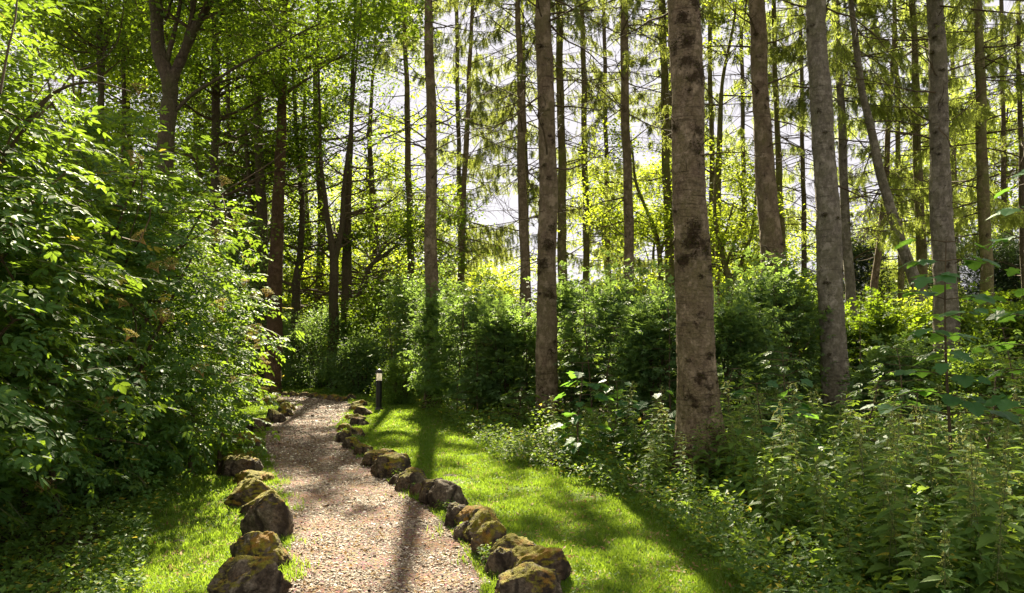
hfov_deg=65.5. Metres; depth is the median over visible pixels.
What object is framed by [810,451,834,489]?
nettle
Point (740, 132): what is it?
spruce tree
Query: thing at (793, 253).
broadleaf tree
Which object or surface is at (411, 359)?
elder sapling
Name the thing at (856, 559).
nettle
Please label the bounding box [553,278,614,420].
elder sapling
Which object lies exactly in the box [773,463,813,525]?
nettle
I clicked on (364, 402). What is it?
stone
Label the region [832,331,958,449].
shrub
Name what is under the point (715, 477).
nettle
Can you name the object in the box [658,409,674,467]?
nettle
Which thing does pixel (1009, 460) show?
nettle
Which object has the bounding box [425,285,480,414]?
elder sapling
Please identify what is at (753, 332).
shrub
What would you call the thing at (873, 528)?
nettle
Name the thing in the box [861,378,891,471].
nettle
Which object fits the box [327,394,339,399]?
stone
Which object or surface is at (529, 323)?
elder sapling
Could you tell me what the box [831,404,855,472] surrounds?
nettle
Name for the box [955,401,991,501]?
nettle
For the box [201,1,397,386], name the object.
broadleaf tree
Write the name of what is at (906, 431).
nettle
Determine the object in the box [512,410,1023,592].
weeds
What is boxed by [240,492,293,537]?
stone
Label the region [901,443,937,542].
nettle
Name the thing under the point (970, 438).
nettle
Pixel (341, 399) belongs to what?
stone
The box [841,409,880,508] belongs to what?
nettle
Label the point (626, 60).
spruce tree
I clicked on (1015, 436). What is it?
nettle
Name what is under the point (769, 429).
sycamore sapling
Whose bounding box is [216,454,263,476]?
stone
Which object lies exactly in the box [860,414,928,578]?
nettle
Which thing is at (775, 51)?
spruce tree
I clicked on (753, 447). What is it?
nettle
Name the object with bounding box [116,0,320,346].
broadleaf tree
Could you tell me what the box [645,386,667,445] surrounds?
nettle
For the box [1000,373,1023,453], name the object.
nettle
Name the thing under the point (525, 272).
spruce tree
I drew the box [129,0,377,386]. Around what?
broadleaf tree
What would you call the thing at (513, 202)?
sky
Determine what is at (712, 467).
nettle
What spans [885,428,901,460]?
nettle
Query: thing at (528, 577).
stone
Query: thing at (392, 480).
stone
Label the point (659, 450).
nettle
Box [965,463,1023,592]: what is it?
nettle
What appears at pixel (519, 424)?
undergrowth
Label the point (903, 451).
nettle
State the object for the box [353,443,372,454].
stone
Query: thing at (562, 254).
spruce tree
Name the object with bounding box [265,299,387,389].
shrub
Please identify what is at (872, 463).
nettle
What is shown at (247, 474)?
stone
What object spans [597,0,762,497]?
spruce tree
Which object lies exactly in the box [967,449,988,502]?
nettle
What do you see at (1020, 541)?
nettle
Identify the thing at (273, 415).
stone
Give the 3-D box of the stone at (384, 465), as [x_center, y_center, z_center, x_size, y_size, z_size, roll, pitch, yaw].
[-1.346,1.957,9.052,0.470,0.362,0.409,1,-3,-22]
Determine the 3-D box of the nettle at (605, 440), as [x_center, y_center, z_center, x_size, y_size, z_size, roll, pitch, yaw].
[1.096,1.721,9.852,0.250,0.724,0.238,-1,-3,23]
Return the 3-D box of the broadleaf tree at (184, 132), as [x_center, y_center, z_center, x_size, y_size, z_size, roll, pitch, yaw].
[-14.226,-4.620,32.349,8.507,15.819,9.264,2,-3,-30]
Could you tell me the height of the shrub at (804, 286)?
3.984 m
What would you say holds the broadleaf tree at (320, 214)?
on the ground at (95, 536)
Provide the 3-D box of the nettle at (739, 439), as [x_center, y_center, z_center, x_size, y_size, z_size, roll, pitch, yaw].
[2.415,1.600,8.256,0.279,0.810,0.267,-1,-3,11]
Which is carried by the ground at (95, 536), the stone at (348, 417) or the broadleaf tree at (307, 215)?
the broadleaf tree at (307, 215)
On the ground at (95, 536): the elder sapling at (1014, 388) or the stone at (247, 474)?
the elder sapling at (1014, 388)
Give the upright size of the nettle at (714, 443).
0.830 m
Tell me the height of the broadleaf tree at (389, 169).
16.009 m
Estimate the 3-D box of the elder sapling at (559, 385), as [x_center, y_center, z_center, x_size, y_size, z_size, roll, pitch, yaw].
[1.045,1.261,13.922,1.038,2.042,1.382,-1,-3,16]
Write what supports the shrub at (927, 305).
on the ground at (95, 536)
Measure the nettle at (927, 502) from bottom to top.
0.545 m
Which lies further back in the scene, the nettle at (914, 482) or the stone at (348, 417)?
the stone at (348, 417)
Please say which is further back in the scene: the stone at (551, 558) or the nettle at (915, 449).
the nettle at (915, 449)
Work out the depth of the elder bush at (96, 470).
6.82 m
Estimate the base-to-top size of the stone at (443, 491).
0.358 m
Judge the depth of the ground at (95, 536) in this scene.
6.57 m
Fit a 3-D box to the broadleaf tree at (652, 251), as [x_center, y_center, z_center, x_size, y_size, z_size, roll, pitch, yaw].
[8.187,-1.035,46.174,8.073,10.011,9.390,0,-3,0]
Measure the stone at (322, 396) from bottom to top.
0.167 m
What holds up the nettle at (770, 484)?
on the ground at (95, 536)
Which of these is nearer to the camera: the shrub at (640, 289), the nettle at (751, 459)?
the nettle at (751, 459)
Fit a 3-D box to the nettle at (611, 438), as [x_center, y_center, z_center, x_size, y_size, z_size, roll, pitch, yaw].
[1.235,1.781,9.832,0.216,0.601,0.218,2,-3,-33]
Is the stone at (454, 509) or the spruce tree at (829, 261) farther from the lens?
the spruce tree at (829, 261)
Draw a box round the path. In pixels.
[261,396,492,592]
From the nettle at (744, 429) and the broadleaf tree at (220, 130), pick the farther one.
the broadleaf tree at (220, 130)
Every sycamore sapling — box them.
[547,362,613,465]
[592,379,650,459]
[633,390,675,465]
[729,380,808,455]
[754,379,842,466]
[860,239,1023,491]
[875,392,962,482]
[972,169,1023,411]
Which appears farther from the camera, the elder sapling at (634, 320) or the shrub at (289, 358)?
the shrub at (289, 358)
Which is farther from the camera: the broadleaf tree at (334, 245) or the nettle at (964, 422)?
the broadleaf tree at (334, 245)
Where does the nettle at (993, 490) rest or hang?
on the ground at (95, 536)
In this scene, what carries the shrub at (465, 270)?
on the ground at (95, 536)
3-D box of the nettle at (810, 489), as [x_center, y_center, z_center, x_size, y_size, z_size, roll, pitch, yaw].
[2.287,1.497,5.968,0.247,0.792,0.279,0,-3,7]
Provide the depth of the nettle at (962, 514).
4.41 m
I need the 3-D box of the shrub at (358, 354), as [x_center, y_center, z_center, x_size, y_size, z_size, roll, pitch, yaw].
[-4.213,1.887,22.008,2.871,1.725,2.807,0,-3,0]
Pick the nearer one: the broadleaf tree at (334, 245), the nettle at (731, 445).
the nettle at (731, 445)
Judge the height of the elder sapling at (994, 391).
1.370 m
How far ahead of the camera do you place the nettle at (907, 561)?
4.34 m
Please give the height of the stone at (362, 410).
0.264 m
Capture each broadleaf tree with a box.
[0,0,254,221]
[0,0,286,192]
[0,3,186,288]
[0,4,96,228]
[20,0,235,364]
[48,0,446,374]
[55,39,266,320]
[82,0,396,385]
[89,6,314,366]
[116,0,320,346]
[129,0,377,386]
[131,7,313,318]
[134,3,352,350]
[191,81,332,339]
[200,0,403,394]
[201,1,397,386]
[218,0,404,337]
[225,1,397,363]
[228,0,441,387]
[268,4,504,375]
[284,176,391,312]
[285,55,472,281]
[290,1,474,335]
[341,181,495,311]
[451,250,537,300]
[535,97,746,297]
[536,154,658,326]
[596,201,664,282]
[618,0,797,367]
[646,145,787,282]
[650,93,809,364]
[730,198,816,290]
[800,200,929,305]
[869,74,1018,300]
[924,66,1023,301]
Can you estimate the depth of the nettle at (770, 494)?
6.69 m
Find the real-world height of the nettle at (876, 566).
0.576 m
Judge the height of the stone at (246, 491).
0.344 m
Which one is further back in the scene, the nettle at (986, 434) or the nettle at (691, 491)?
the nettle at (986, 434)
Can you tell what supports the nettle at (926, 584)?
on the ground at (95, 536)
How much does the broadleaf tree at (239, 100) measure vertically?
18.299 m
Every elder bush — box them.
[0,0,188,560]
[0,55,304,513]
[0,347,176,531]
[3,180,265,444]
[29,182,233,390]
[99,302,280,482]
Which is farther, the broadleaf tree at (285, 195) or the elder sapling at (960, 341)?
the broadleaf tree at (285, 195)
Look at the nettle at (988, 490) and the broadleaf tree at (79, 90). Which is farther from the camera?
the broadleaf tree at (79, 90)
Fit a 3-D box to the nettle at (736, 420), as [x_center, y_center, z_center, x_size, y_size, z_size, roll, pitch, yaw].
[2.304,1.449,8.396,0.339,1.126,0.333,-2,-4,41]
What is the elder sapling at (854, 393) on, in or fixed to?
on the ground at (95, 536)
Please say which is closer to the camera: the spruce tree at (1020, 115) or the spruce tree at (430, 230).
the spruce tree at (430, 230)
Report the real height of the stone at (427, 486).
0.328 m
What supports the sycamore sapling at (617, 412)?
on the ground at (95, 536)
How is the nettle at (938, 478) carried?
on the ground at (95, 536)
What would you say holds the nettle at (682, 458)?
on the ground at (95, 536)
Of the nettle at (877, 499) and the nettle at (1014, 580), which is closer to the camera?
the nettle at (1014, 580)
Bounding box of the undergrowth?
[60,362,1004,474]
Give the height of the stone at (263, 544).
0.348 m
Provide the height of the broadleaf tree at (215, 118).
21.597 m
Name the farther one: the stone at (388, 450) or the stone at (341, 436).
the stone at (341, 436)
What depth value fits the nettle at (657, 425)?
8.68 m
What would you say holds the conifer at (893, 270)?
on the ground at (95, 536)
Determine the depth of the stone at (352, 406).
16.79 m
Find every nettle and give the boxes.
[546,395,561,454]
[559,432,572,465]
[577,404,597,464]
[588,409,604,450]
[588,413,610,462]
[590,408,608,455]
[600,399,620,451]
[603,416,619,464]
[606,442,622,470]
[611,390,632,456]
[614,381,638,462]
[627,417,642,475]
[639,396,661,457]
[641,425,664,485]
[641,440,655,493]
[643,396,672,452]
[643,428,659,457]
[644,419,669,483]
[644,441,666,490]
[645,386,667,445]
[645,402,672,479]
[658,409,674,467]
[658,440,676,495]
[671,434,693,490]
[672,431,692,494]
[678,461,699,514]
[685,424,709,491]
[687,441,702,482]
[688,425,709,495]
[696,418,715,480]
[709,415,729,495]
[710,401,736,492]
[711,440,727,489]
[713,393,753,495]
[715,423,741,495]
[720,382,741,456]
[723,415,747,486]
[731,378,758,448]
[732,392,772,506]
[732,412,756,483]
[734,425,754,493]
[737,406,751,457]
[742,395,773,473]
[742,460,764,518]
[744,394,768,450]
[744,429,766,480]
[745,430,769,486]
[747,462,778,534]
[748,397,770,459]
[754,469,783,522]
[756,462,778,522]
[757,438,782,492]
[760,465,792,554]
[761,397,799,511]
[764,477,779,522]
[766,420,787,472]
[766,487,802,546]
[767,389,781,439]
[771,406,804,489]
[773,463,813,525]
[776,434,812,487]
[781,382,817,497]
[783,427,811,515]
[784,399,808,473]
[791,416,821,484]
[798,444,832,537]
[799,475,831,524]
[801,475,838,579]
[802,418,812,457]
[803,388,827,455]
[805,463,839,553]
[806,410,819,444]
[807,383,841,453]
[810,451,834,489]
[815,428,846,518]
[824,395,854,478]
[826,421,840,459]
[826,454,866,547]
[829,414,850,466]
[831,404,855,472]
[832,519,868,592]
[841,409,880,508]
[842,413,883,536]
[842,538,875,587]
[845,412,877,524]
[856,399,911,526]
[857,451,890,538]
[858,442,882,512]
[859,473,902,576]
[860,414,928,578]
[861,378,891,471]
[861,455,891,510]
[865,515,912,592]
[869,462,917,592]
[871,471,912,509]
[871,489,899,536]
[875,450,916,574]
[877,489,925,592]
[878,403,899,461]
[880,392,905,458]
[880,425,902,497]
[882,441,900,497]
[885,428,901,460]
[891,511,935,592]
[892,494,939,592]
[894,429,916,502]
[896,420,912,458]
[898,418,913,464]
[898,463,921,510]
[898,473,914,501]
[899,449,928,495]
[901,418,926,492]
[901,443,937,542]
[904,405,928,454]
[905,404,954,543]
[905,440,934,543]
[910,405,954,542]
[910,480,937,549]
[912,397,932,453]
[913,516,969,592]
[916,413,948,494]
[918,384,954,495]
[919,524,973,592]
[920,398,936,444]
[926,440,954,520]
[929,432,970,524]
[931,469,972,588]
[940,417,966,472]
[942,413,972,489]
[942,432,988,495]
[943,390,977,460]
[943,477,960,529]
[944,430,1003,588]
[944,432,1007,590]
[945,453,1002,592]
[950,468,1014,592]
[952,407,977,452]
[953,429,988,496]
[955,397,985,466]
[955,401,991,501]
[959,446,992,501]
[962,472,998,570]
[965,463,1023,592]
[966,465,1017,517]
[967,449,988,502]
[968,464,1004,559]
[968,466,1005,523]
[972,408,1013,494]
[973,462,1011,526]
[977,414,999,460]
[980,416,999,468]
[980,533,1016,592]
[981,466,1021,545]
[983,444,1001,500]
[985,425,1023,546]
[989,564,1018,592]
[991,426,1014,477]
[993,400,1020,463]
[993,430,1023,522]
[994,426,1016,493]
[999,447,1023,569]
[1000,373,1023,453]
[1000,450,1023,501]
[1002,421,1022,477]
[1002,521,1023,577]
[1007,563,1023,592]
[1008,393,1023,480]
[1011,458,1023,502]
[1016,428,1023,466]
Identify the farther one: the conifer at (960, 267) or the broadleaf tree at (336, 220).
the broadleaf tree at (336, 220)
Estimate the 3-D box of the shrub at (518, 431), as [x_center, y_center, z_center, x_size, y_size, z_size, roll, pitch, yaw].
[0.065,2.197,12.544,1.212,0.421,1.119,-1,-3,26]
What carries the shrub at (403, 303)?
on the ground at (95, 536)
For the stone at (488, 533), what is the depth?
5.78 m
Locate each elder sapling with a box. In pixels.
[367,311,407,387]
[397,328,423,391]
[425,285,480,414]
[440,340,509,422]
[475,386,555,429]
[495,293,536,412]
[539,311,598,418]
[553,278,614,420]
[571,327,640,428]
[608,285,664,431]
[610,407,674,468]
[629,299,676,440]
[655,339,733,431]
[714,280,754,422]
[717,368,774,450]
[746,351,830,451]
[771,292,824,407]
[804,381,939,470]
[819,303,879,393]
[856,345,946,459]
[920,321,981,430]
[938,359,1023,475]
[970,327,1023,455]
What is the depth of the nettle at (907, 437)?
8.91 m
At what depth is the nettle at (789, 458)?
7.21 m
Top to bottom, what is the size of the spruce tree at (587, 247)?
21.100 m
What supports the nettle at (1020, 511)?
on the ground at (95, 536)
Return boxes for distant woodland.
[103,280,1009,355]
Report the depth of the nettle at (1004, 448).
7.51 m
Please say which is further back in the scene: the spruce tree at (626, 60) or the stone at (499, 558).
the spruce tree at (626, 60)
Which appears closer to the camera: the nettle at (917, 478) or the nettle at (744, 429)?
the nettle at (917, 478)
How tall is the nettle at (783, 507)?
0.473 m
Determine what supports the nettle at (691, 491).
on the ground at (95, 536)
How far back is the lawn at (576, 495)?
6.72 m
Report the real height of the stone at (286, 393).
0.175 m
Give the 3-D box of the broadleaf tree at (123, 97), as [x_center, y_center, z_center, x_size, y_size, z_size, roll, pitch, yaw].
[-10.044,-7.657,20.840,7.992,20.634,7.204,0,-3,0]
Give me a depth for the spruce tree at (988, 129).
34.03 m
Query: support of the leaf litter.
on the ground at (95, 536)
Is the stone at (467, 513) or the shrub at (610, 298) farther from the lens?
the shrub at (610, 298)
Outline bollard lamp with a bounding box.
[374,369,382,409]
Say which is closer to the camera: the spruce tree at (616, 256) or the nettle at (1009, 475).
the nettle at (1009, 475)
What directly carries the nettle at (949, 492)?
on the ground at (95, 536)
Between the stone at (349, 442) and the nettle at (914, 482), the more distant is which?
the stone at (349, 442)
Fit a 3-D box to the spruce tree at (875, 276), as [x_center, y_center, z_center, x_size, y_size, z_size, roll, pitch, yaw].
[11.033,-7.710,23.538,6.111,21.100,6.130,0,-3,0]
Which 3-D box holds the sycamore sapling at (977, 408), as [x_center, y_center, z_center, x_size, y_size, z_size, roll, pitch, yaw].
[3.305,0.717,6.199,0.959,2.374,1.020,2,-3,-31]
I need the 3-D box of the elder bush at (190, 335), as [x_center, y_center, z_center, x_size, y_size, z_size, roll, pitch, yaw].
[-6.065,0.325,11.627,4.505,4.080,4.388,0,-3,0]
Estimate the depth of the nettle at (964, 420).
7.12 m
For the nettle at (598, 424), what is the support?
on the ground at (95, 536)
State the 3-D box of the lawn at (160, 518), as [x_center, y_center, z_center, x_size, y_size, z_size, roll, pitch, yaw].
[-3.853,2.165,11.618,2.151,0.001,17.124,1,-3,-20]
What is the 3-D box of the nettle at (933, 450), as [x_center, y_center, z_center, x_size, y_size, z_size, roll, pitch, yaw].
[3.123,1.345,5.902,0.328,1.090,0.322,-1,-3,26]
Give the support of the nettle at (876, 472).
on the ground at (95, 536)
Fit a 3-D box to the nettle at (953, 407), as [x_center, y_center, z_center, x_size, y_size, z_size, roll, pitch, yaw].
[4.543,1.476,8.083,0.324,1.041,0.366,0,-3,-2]
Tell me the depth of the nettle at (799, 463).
6.68 m
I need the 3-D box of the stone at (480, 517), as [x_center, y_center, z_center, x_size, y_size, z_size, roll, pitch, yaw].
[-0.223,1.826,6.198,0.367,0.327,0.392,0,-3,0]
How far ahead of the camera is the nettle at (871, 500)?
5.63 m
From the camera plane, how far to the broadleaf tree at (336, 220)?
50.10 m
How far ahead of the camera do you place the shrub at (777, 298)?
13.26 m
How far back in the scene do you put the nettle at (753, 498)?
6.73 m
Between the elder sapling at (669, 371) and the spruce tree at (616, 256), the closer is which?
the elder sapling at (669, 371)
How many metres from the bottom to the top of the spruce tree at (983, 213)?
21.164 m
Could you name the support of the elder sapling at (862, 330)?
on the ground at (95, 536)
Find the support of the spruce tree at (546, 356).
on the ground at (95, 536)
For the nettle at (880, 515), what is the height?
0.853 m
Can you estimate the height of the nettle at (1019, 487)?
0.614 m
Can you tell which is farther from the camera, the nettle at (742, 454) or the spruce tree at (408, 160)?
the spruce tree at (408, 160)
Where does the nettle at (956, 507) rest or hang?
on the ground at (95, 536)
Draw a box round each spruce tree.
[324,0,493,350]
[324,0,537,408]
[391,0,534,293]
[397,0,538,375]
[424,0,620,378]
[441,0,730,430]
[451,1,602,289]
[472,0,636,376]
[513,0,660,299]
[531,0,710,295]
[532,0,663,292]
[579,0,743,373]
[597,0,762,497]
[599,43,740,300]
[639,0,797,319]
[700,0,842,382]
[700,0,861,277]
[704,0,815,291]
[715,2,878,299]
[736,0,964,371]
[739,0,972,307]
[744,0,915,408]
[790,0,994,370]
[793,0,1023,406]
[799,0,1023,306]
[831,0,993,310]
[856,0,1023,308]
[868,1,1023,307]
[908,0,1023,304]
[921,1,1023,307]
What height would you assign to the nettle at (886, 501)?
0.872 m
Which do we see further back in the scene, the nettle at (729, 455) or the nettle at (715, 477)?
the nettle at (715, 477)
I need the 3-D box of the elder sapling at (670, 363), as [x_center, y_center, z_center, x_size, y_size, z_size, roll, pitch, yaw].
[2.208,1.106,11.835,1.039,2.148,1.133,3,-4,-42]
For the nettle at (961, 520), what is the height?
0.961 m
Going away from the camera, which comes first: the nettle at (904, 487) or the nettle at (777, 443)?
the nettle at (904, 487)
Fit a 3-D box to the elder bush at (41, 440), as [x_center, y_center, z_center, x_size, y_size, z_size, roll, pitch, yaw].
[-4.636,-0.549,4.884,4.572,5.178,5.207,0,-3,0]
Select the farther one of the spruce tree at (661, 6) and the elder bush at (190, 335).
the spruce tree at (661, 6)
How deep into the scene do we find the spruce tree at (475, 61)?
28.18 m
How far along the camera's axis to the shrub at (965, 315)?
16.82 m
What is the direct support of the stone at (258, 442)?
on the lawn at (160, 518)
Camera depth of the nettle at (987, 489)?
5.65 m
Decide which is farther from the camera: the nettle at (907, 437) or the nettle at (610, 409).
the nettle at (610, 409)
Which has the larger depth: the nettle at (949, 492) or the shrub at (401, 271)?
the shrub at (401, 271)
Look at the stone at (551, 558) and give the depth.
5.13 m
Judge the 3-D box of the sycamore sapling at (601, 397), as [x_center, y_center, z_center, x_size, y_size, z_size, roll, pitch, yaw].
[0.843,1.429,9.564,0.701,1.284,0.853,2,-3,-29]
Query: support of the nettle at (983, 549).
on the ground at (95, 536)
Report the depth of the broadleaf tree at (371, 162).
33.24 m
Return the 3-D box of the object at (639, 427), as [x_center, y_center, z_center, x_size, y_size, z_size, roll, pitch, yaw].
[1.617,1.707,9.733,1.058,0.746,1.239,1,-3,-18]
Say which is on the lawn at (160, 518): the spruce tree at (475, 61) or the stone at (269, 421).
the stone at (269, 421)
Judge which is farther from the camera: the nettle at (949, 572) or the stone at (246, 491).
the stone at (246, 491)
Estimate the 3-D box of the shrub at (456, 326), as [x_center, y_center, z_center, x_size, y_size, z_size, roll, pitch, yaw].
[-0.702,0.922,16.270,2.715,3.012,2.534,0,-3,0]
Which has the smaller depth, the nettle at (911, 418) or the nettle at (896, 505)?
the nettle at (896, 505)
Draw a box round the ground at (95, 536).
[0,355,1023,592]
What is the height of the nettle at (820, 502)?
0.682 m
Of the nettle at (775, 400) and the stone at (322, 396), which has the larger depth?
the stone at (322, 396)
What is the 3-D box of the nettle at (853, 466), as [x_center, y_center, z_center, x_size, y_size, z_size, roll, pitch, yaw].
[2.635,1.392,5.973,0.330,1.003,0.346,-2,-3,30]
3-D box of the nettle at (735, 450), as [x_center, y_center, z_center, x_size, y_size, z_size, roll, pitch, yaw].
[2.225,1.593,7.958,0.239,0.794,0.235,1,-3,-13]
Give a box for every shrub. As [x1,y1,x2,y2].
[203,214,269,391]
[245,346,325,379]
[246,309,326,381]
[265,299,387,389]
[282,237,404,365]
[282,250,341,347]
[304,334,411,393]
[328,250,424,359]
[328,258,423,383]
[364,353,423,404]
[367,252,476,390]
[387,278,464,397]
[402,265,488,368]
[410,268,532,412]
[446,283,566,419]
[448,268,536,370]
[478,423,548,439]
[510,258,613,411]
[527,249,676,424]
[531,276,608,356]
[591,274,716,427]
[592,269,674,363]
[654,276,744,364]
[670,272,802,440]
[713,236,846,428]
[721,275,844,375]
[759,263,870,414]
[772,398,908,452]
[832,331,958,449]
[844,277,935,405]
[845,287,985,361]
[901,275,1022,392]
[903,323,1023,452]
[956,289,1023,405]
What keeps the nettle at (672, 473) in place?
on the ground at (95, 536)
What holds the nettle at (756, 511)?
on the ground at (95, 536)
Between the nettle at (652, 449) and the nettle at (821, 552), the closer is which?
the nettle at (821, 552)
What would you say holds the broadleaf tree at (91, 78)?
on the ground at (95, 536)
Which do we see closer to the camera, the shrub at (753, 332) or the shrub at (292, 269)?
the shrub at (753, 332)
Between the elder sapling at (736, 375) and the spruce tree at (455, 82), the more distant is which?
the spruce tree at (455, 82)
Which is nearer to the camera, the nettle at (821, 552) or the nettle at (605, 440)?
the nettle at (821, 552)
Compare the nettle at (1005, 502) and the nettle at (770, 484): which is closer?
the nettle at (1005, 502)
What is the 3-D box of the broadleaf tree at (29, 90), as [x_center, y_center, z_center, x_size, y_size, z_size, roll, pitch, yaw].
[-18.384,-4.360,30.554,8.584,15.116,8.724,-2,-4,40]
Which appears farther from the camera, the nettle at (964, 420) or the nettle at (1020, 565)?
the nettle at (964, 420)
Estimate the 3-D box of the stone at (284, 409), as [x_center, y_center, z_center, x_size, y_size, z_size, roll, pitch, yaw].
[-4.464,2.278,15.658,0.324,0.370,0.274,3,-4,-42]
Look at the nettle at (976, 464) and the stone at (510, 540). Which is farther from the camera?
the nettle at (976, 464)
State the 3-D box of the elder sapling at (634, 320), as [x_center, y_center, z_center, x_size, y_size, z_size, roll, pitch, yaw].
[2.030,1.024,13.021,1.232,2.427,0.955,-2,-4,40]
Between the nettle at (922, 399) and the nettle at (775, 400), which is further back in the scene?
the nettle at (775, 400)
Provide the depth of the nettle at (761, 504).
6.54 m
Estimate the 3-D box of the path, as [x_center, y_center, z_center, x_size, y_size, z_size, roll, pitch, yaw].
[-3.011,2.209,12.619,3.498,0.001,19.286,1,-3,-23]
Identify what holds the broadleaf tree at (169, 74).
on the ground at (95, 536)
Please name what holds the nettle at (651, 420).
on the ground at (95, 536)
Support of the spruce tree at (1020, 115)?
on the ground at (95, 536)
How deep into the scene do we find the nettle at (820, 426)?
9.56 m
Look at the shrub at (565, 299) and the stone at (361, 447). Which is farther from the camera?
the shrub at (565, 299)
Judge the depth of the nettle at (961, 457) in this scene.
5.96 m
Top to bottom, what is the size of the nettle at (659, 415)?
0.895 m
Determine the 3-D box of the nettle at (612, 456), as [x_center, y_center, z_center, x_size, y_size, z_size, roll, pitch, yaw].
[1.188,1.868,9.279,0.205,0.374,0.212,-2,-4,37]
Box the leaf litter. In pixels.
[112,389,760,592]
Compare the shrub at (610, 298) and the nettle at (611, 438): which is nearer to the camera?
the nettle at (611, 438)
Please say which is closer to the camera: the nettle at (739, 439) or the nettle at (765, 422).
the nettle at (739, 439)
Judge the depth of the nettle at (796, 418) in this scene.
7.73 m
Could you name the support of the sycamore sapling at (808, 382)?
on the ground at (95, 536)
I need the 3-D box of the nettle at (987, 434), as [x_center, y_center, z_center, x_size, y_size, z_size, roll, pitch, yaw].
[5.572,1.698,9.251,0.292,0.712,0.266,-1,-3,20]
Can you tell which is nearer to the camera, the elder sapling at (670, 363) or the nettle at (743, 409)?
the nettle at (743, 409)
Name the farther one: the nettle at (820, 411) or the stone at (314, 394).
the stone at (314, 394)
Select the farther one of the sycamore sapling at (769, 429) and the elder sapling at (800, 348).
the elder sapling at (800, 348)
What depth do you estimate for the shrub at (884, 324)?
15.15 m
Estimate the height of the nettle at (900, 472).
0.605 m
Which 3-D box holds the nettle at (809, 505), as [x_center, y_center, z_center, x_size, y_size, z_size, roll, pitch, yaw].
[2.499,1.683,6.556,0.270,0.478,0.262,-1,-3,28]
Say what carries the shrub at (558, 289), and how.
on the ground at (95, 536)
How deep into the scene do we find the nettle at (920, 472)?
5.96 m
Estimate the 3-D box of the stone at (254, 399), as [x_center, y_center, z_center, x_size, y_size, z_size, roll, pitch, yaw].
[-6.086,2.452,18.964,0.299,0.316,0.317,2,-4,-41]
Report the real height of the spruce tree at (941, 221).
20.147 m
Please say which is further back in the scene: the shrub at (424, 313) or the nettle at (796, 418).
the shrub at (424, 313)
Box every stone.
[207,555,292,592]
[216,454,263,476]
[222,449,256,457]
[224,477,271,507]
[229,531,292,568]
[232,470,274,483]
[233,432,262,448]
[239,489,281,515]
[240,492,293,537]
[244,418,265,431]
[249,393,258,401]
[259,394,284,405]
[260,418,271,426]
[266,409,285,422]
[277,403,293,416]
[281,391,289,395]
[284,402,295,409]
[290,391,298,396]
[298,392,310,396]
[307,392,317,397]
[316,394,327,398]
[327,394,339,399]
[334,396,347,401]
[335,423,352,431]
[335,430,352,441]
[342,437,360,448]
[344,414,366,420]
[347,394,356,398]
[349,404,362,410]
[350,417,369,425]
[350,427,364,436]
[351,400,367,405]
[353,406,371,415]
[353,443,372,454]
[360,450,388,466]
[370,452,410,478]
[380,448,395,451]
[388,474,397,484]
[394,467,427,490]
[409,483,420,495]
[418,477,443,504]
[427,479,468,509]
[444,502,465,527]
[453,504,495,525]
[453,521,468,540]
[462,508,501,542]
[471,520,506,555]
[482,533,535,562]
[484,547,511,575]
[494,562,562,592]
[508,545,571,580]
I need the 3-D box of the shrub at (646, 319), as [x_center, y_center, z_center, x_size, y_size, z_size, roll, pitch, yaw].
[2.108,0.945,12.339,2.054,2.580,2.036,-2,-3,34]
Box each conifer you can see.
[798,221,911,318]
[863,249,932,327]
[896,218,1021,328]
[960,227,1021,332]
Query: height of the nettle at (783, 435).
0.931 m
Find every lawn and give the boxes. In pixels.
[113,406,272,592]
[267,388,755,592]
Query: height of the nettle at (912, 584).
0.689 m
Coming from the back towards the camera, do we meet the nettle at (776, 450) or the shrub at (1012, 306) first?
the shrub at (1012, 306)
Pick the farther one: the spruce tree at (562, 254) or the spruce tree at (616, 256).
the spruce tree at (616, 256)
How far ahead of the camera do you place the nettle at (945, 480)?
5.98 m
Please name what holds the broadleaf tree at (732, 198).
on the ground at (95, 536)
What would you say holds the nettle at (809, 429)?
on the ground at (95, 536)
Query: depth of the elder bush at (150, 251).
15.64 m
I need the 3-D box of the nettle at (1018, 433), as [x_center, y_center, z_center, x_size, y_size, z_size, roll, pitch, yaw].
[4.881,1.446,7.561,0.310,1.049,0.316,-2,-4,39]
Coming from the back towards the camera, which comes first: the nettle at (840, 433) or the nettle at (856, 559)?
the nettle at (840, 433)
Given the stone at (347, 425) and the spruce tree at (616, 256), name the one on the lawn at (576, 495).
the stone at (347, 425)
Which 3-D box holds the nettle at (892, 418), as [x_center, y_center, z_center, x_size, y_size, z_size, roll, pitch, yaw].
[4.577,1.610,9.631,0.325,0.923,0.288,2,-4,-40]
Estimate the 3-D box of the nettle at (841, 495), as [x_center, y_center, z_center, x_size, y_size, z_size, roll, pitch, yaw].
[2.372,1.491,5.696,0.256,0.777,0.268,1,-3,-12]
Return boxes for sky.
[0,0,1023,310]
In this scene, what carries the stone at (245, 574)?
on the lawn at (160, 518)
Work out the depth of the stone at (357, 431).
12.47 m
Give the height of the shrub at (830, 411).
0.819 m

